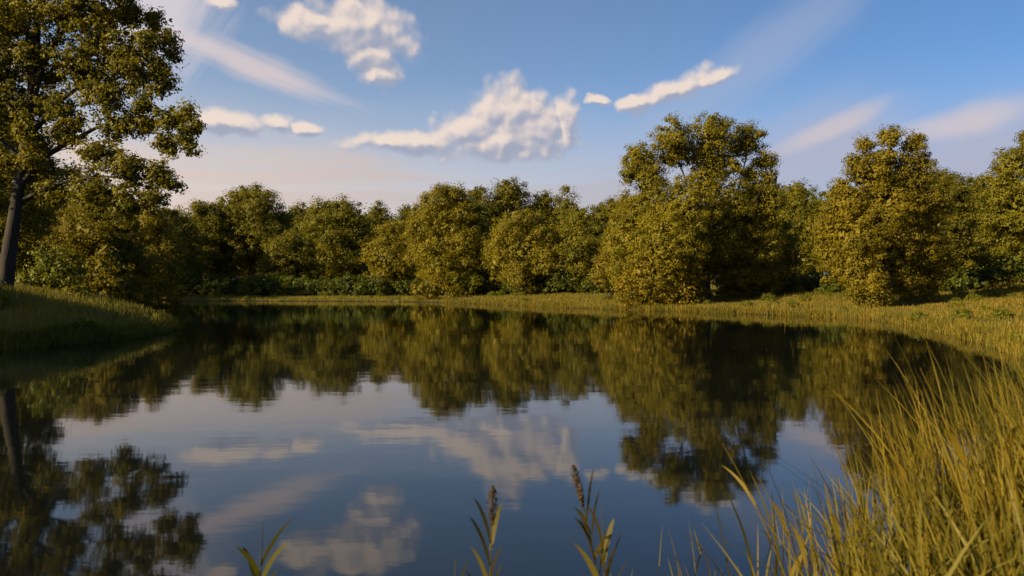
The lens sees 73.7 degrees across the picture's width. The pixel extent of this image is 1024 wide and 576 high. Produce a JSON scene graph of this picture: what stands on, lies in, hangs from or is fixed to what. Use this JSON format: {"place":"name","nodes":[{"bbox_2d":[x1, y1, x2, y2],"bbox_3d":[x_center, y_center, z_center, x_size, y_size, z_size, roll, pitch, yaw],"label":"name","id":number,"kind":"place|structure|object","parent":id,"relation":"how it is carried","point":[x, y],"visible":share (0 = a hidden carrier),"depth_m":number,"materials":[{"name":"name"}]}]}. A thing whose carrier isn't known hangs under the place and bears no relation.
{"place":"outdoors","nodes":[
{"label":"outdoors","id":0,"kind":"place"},
{"bbox_2d":[0,301,1023,575],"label":"lake water","id":1,"kind":"structure","parent":0,"point":[352,437],"depth_m":7.85,"materials":[{"name":"blue liquid"}]},
{"bbox_2d":[0,275,1023,575],"bbox_3d":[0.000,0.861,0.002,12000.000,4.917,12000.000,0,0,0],"label":"ground","id":2,"kind":"structure","parent":0,"point":[34,319],"depth_m":27.26,"materials":[{"name":"green plant"}]},
{"bbox_2d":[0,93,70,276],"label":"tree","id":3,"kind":"object","parent":2,"relation":"on","point":[32,233],"visible":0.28,"depth_m":35.57,"materials":[{"name":"green plant"}]},
{"bbox_2d":[0,192,73,284],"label":"tree","id":4,"kind":"object","parent":2,"relation":"on","point":[41,236],"visible":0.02,"depth_m":48.85,"materials":[{"name":"green plant"}]},
{"bbox_2d":[14,241,98,297],"bbox_3d":[-18.276,-0.397,27.024,3.749,2.945,2.346,0,0,0],"label":"bush","id":5,"kind":"object","parent":2,"relation":"on","point":[37,276],"visible":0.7,"depth_m":26.67,"materials":[{"name":"green plant"}]},
{"bbox_2d":[59,286,89,296],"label":"bush","id":6,"kind":"object","parent":2,"relation":"on","point":[73,290],"visible":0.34,"depth_m":25.88,"materials":[{"name":"green plant"}]},
{"bbox_2d":[0,282,169,346],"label":"grass","id":7,"kind":"structure","parent":2,"relation":"on","point":[40,294],"depth_m":22.99,"materials":[{"name":"green plant"}]},
{"bbox_2d":[0,309,180,349],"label":"sedge","id":8,"kind":"object","parent":2,"relation":"on","point":[162,326],"visible":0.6,"depth_m":20.38,"materials":[{"name":"green plant"}]},
{"bbox_2d":[27,204,163,309],"bbox_3d":[-26.947,-0.858,43.932,7.764,9.528,7.821,0,0,0],"label":"bush","id":9,"kind":"object","parent":2,"relation":"on","point":[82,232],"visible":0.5,"depth_m":43.15,"materials":[{"name":"green plant"}]},
{"bbox_2d":[76,244,128,297],"bbox_3d":[-17.863,-0.491,29.500,2.464,2.905,1.496,0,0,0],"label":"bush","id":10,"kind":"object","parent":2,"relation":"on","point":[97,279],"visible":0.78,"depth_m":29.36,"materials":[{"name":"green plant"}]},
{"bbox_2d":[62,182,142,246],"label":"tree","id":11,"kind":"object","parent":2,"relation":"on","point":[69,199],"visible":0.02,"depth_m":86.11,"materials":[{"name":"green plant"}]},
{"bbox_2d":[0,0,207,290],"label":"tree","id":12,"kind":"object","parent":2,"relation":"on","point":[25,160],"visible":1,"depth_m":23.78,"materials":[{"name":"green plant"}]},
{"bbox_2d":[114,204,191,306],"bbox_3d":[-30.680,-1.755,58.100,6.494,11.402,6.782,0,0,0],"label":"tree","id":13,"kind":"object","parent":2,"relation":"on","point":[170,245],"visible":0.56,"depth_m":57.40,"materials":[{"name":"green plant"}]},
{"bbox_2d":[139,204,210,291],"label":"tree","id":14,"kind":"object","parent":2,"relation":"on","point":[191,234],"visible":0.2,"depth_m":91.97,"materials":[{"name":"green plant"}]},
{"bbox_2d":[176,197,232,279],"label":"tree","id":15,"kind":"object","parent":2,"relation":"on","point":[200,214],"visible":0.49,"depth_m":110.67,"materials":[{"name":"green plant"}]},
{"bbox_2d":[204,181,302,279],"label":"tree","id":16,"kind":"object","parent":2,"relation":"on","point":[245,213],"visible":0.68,"depth_m":113.82,"materials":[{"name":"green plant"}]},
{"bbox_2d":[237,517,294,575],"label":"reed","id":17,"kind":"object","parent":2,"relation":"on","point":[254,568],"visible":1,"depth_m":2.59,"materials":[{"name":"green plant"}]},
{"bbox_2d":[253,227,325,280],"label":"bush","id":18,"kind":"object","parent":2,"relation":"on","point":[280,259],"visible":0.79,"depth_m":98.53,"materials":[{"name":"green plant"}]},
{"bbox_2d":[282,202,322,276],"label":"tree","id":19,"kind":"object","parent":2,"relation":"on","point":[299,212],"visible":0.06,"depth_m":130.70,"materials":[{"name":"green plant"}]},
{"bbox_2d":[292,193,377,281],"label":"tree","id":20,"kind":"object","parent":2,"relation":"on","point":[331,227],"visible":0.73,"depth_m":108.32,"materials":[{"name":"green plant"}]},
{"bbox_2d":[124,292,623,304],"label":"grass","id":21,"kind":"structure","parent":2,"relation":"on","point":[485,297],"depth_m":78.70,"materials":[{"name":"green plant"}]},
{"bbox_2d":[357,199,397,275],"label":"tree","id":22,"kind":"object","parent":2,"relation":"on","point":[375,214],"visible":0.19,"depth_m":140.69,"materials":[{"name":"green plant"}]},
{"bbox_2d":[357,218,419,293],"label":"tree","id":23,"kind":"object","parent":2,"relation":"on","point":[390,265],"visible":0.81,"depth_m":90.56,"materials":[{"name":"green plant"}]},
{"bbox_2d":[390,203,427,279],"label":"tree","id":24,"kind":"object","parent":2,"relation":"on","point":[406,210],"visible":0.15,"depth_m":139.15,"materials":[{"name":"green plant"}]},
{"bbox_2d":[409,273,463,300],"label":"bush","id":25,"kind":"object","parent":2,"relation":"on","point":[423,290],"visible":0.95,"depth_m":75.53,"materials":[{"name":"green plant"}]},
{"bbox_2d":[396,181,493,295],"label":"tree","id":26,"kind":"object","parent":2,"relation":"on","point":[433,226],"visible":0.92,"depth_m":81.05,"materials":[{"name":"green plant"}]},
{"bbox_2d":[455,559,468,575],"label":"reed","id":27,"kind":"object","parent":2,"relation":"on","point":[463,569],"visible":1,"depth_m":2.58,"materials":[{"name":"green plant"}]},
{"bbox_2d":[450,272,483,295],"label":"bush","id":28,"kind":"object","parent":2,"relation":"on","point":[474,283],"visible":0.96,"depth_m":79.71,"materials":[{"name":"green plant"}]},
{"bbox_2d":[455,184,501,275],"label":"tree","id":29,"kind":"object","parent":2,"relation":"on","point":[489,213],"visible":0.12,"depth_m":114.97,"materials":[{"name":"green plant"}]},
{"bbox_2d":[466,485,502,575],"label":"reed","id":30,"kind":"object","parent":2,"relation":"on","point":[493,524],"visible":1,"depth_m":2.71,"materials":[{"name":"green plant"}]},
{"bbox_2d":[0,282,1023,345],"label":"weeds","id":31,"kind":"object","parent":2,"relation":"on","point":[965,315],"visible":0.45,"depth_m":46.76,"materials":[{"name":"green plant"}]},
{"bbox_2d":[481,176,545,262],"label":"tree","id":32,"kind":"object","parent":2,"relation":"on","point":[506,196],"visible":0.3,"depth_m":117.50,"materials":[{"name":"green plant"}]},
{"bbox_2d":[479,208,567,292],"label":"tree","id":33,"kind":"object","parent":2,"relation":"on","point":[508,250],"visible":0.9,"depth_m":75.53,"materials":[{"name":"green plant"}]},
{"bbox_2d":[527,189,564,263],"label":"tree","id":34,"kind":"object","parent":2,"relation":"on","point":[544,200],"visible":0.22,"depth_m":120.40,"materials":[{"name":"green plant"}]},
{"bbox_2d":[550,184,581,273],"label":"tree","id":35,"kind":"object","parent":2,"relation":"on","point":[565,203],"visible":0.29,"depth_m":117.50,"materials":[{"name":"green plant"}]},
{"bbox_2d":[549,204,607,293],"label":"tree","id":36,"kind":"object","parent":2,"relation":"on","point":[578,260],"visible":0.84,"depth_m":74.67,"materials":[{"name":"green plant"}]},
{"bbox_2d":[571,464,614,575],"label":"reed","id":37,"kind":"object","parent":2,"relation":"on","point":[586,529],"visible":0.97,"depth_m":2.79,"materials":[{"name":"green plant"}]},
{"bbox_2d":[573,195,617,267],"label":"tree","id":38,"kind":"object","parent":2,"relation":"on","point":[601,212],"visible":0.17,"depth_m":98.39,"materials":[{"name":"green plant"}]},
{"bbox_2d":[173,260,1023,296],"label":"undergrowth","id":39,"kind":"object","parent":2,"relation":"on","point":[261,284],"visible":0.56,"depth_m":86.17,"materials":[{"name":"green plant"}]},
{"bbox_2d":[177,180,1023,280],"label":"woodland","id":40,"kind":"object","parent":2,"relation":"on","point":[1019,258],"visible":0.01,"depth_m":119.14,"materials":[{"name":"green plant"}]},
{"bbox_2d":[577,504,626,575],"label":"reed","id":41,"kind":"object","parent":2,"relation":"on","point":[605,545],"visible":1,"depth_m":2.71,"materials":[{"name":"green plant"}]},
{"bbox_2d":[586,238,624,295],"bbox_3d":[8.737,-1.544,60.038,4.704,5.839,3.485,0,0,0],"label":"bush","id":42,"kind":"object","parent":2,"relation":"on","point":[600,276],"visible":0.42,"depth_m":59.66,"materials":[{"name":"green plant"}]},
{"bbox_2d":[600,189,642,291],"bbox_3d":[10.879,-3.850,62.006,5.777,10.380,5.708,0,0,0],"label":"tree","id":43,"kind":"object","parent":2,"relation":"on","point":[610,222],"visible":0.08,"depth_m":61.77,"materials":[{"name":"green plant"}]},
{"bbox_2d":[611,214,709,308],"bbox_3d":[10.877,-1.639,49.915,7.187,7.696,5.020,0,0,0],"label":"bush","id":44,"kind":"object","parent":2,"relation":"on","point":[675,282],"visible":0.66,"depth_m":49.16,"materials":[{"name":"green plant"}]},
{"bbox_2d":[599,110,791,300],"bbox_3d":[15.031,-5.916,52.148,16.097,15.606,9.676,0,0,-15],"label":"tree","id":45,"kind":"object","parent":2,"relation":"on","point":[726,250],"visible":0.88,"depth_m":51.83,"materials":[{"name":"green plant"}]},
{"bbox_2d":[685,270,709,303],"bbox_3d":[13.763,0.350,50.441,2.019,3.457,1.786,0,0,-36],"label":"bush","id":46,"kind":"object","parent":2,"relation":"on","point":[704,292],"visible":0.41,"depth_m":50.17,"materials":[{"name":"green plant"}]},
{"bbox_2d":[442,298,1023,358],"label":"sedge","id":47,"kind":"object","parent":2,"relation":"on","point":[973,332],"visible":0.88,"depth_m":35.58,"materials":[{"name":"green plant"}]},
{"bbox_2d":[517,548,950,575],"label":"grass","id":48,"kind":"structure","parent":2,"relation":"on","point":[774,569],"depth_m":3.52,"materials":[{"name":"green plant"}]},
{"bbox_2d":[722,443,801,575],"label":"reed","id":49,"kind":"object","parent":2,"relation":"on","point":[793,570],"visible":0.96,"depth_m":3.00,"materials":[{"name":"green plant"}]},
{"bbox_2d":[737,182,788,276],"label":"tree","id":50,"kind":"object","parent":2,"relation":"on","point":[768,219],"visible":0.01,"depth_m":72.33,"materials":[{"name":"green plant"}]},
{"bbox_2d":[531,278,1023,342],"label":"grass","id":51,"kind":"structure","parent":2,"relation":"on","point":[990,300],"depth_m":41.97,"materials":[{"name":"green plant"}]},
{"bbox_2d":[758,477,817,575],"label":"reed","id":52,"kind":"object","parent":2,"relation":"on","point":[782,521],"visible":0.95,"depth_m":2.89,"materials":[{"name":"green plant"}]},
{"bbox_2d":[771,219,808,292],"bbox_3d":[23.356,-2.601,57.986,3.708,6.774,3.137,0,0,0],"label":"tree","id":53,"kind":"object","parent":2,"relation":"on","point":[789,255],"visible":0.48,"depth_m":57.59,"materials":[{"name":"green plant"}]},
{"bbox_2d":[771,177,826,281],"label":"tree","id":54,"kind":"object","parent":2,"relation":"on","point":[800,204],"visible":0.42,"depth_m":70.39,"materials":[{"name":"green plant"}]},
{"bbox_2d":[791,512,816,575],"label":"reed","id":55,"kind":"object","parent":2,"relation":"on","point":[800,543],"visible":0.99,"depth_m":2.69,"materials":[{"name":"green plant"}]},
{"bbox_2d":[808,189,864,275],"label":"tree","id":56,"kind":"object","parent":2,"relation":"on","point":[831,198],"visible":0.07,"depth_m":66.26,"materials":[{"name":"green plant"}]},
{"bbox_2d":[820,483,856,575],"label":"reed","id":57,"kind":"object","parent":2,"relation":"on","point":[835,523],"visible":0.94,"depth_m":2.80,"materials":[{"name":"green plant"}]},
{"bbox_2d":[659,314,1023,575],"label":"tall grass","id":58,"kind":"structure","parent":2,"relation":"on","point":[1010,460],"depth_m":3.50,"materials":[{"name":"green plant"}]},
{"bbox_2d":[688,424,1023,575],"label":"bent grass","id":59,"kind":"structure","parent":2,"relation":"on","point":[950,524],"depth_m":3.00,"materials":[{"name":"green plant"}]},
{"bbox_2d":[804,124,964,307],"bbox_3d":[23.428,-4.240,42.702,11.301,11.797,5.568,0,0,-28],"label":"tree","id":60,"kind":"object","parent":2,"relation":"on","point":[886,239],"visible":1,"depth_m":41.58,"materials":[{"name":"green plant"}]},
{"bbox_2d":[876,414,939,560],"bbox_3d":[1.829,1.073,3.136,0.353,0.998,0.111,0,0,-4],"label":"reed","id":61,"kind":"object","parent":2,"relation":"on","point":[899,465],"visible":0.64,"depth_m":3.10,"materials":[{"name":"green plant"}]},
{"bbox_2d":[898,167,993,290],"bbox_3d":[35.194,-4.671,56.117,7.360,10.730,7.582,0,0,0],"label":"tree","id":62,"kind":"object","parent":2,"relation":"on","point":[962,225],"visible":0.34,"depth_m":54.15,"materials":[{"name":"green plant"}]},
{"bbox_2d":[920,368,1017,543],"bbox_3d":[2.143,0.973,3.163,0.399,1.197,0.316,0,0,-25],"label":"reed","id":63,"kind":"object","parent":2,"relation":"on","point":[955,441],"visible":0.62,"depth_m":3.19,"materials":[{"name":"green plant"}]},
{"bbox_2d":[952,172,1012,276],"bbox_3d":[42.254,-5.291,61.919,5.828,10.329,5.725,0,0,0],"label":"tree","id":64,"kind":"object","parent":2,"relation":"on","point":[980,264],"visible":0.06,"depth_m":61.40,"materials":[{"name":"green plant"}]},
{"bbox_2d":[959,410,1022,575],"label":"reed","id":65,"kind":"object","parent":2,"relation":"on","point":[979,491],"visible":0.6,"depth_m":3.00,"materials":[{"name":"green plant"}]},
{"bbox_2d":[970,130,1023,279],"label":"tree","id":66,"kind":"object","parent":2,"relation":"on","point":[1001,212],"visible":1,"depth_m":40.01,"materials":[{"name":"green plant"}]},
{"bbox_2d":[983,356,1022,573],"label":"reed","id":67,"kind":"object","parent":2,"relation":"on","point":[1013,430],"visible":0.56,"depth_m":3.19,"materials":[{"name":"green plant"}]},
{"bbox_2d":[1013,384,1023,457],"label":"reed","id":68,"kind":"object","parent":2,"relation":"on","point":[1021,449],"visible":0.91,"depth_m":3.01,"materials":[{"name":"green plant"}]},
{"bbox_2d":[0,0,1023,275],"label":"sky","id":69,"kind":"structure","parent":0,"point":[366,101],"materials":[{"name":"blue"}]}
]}

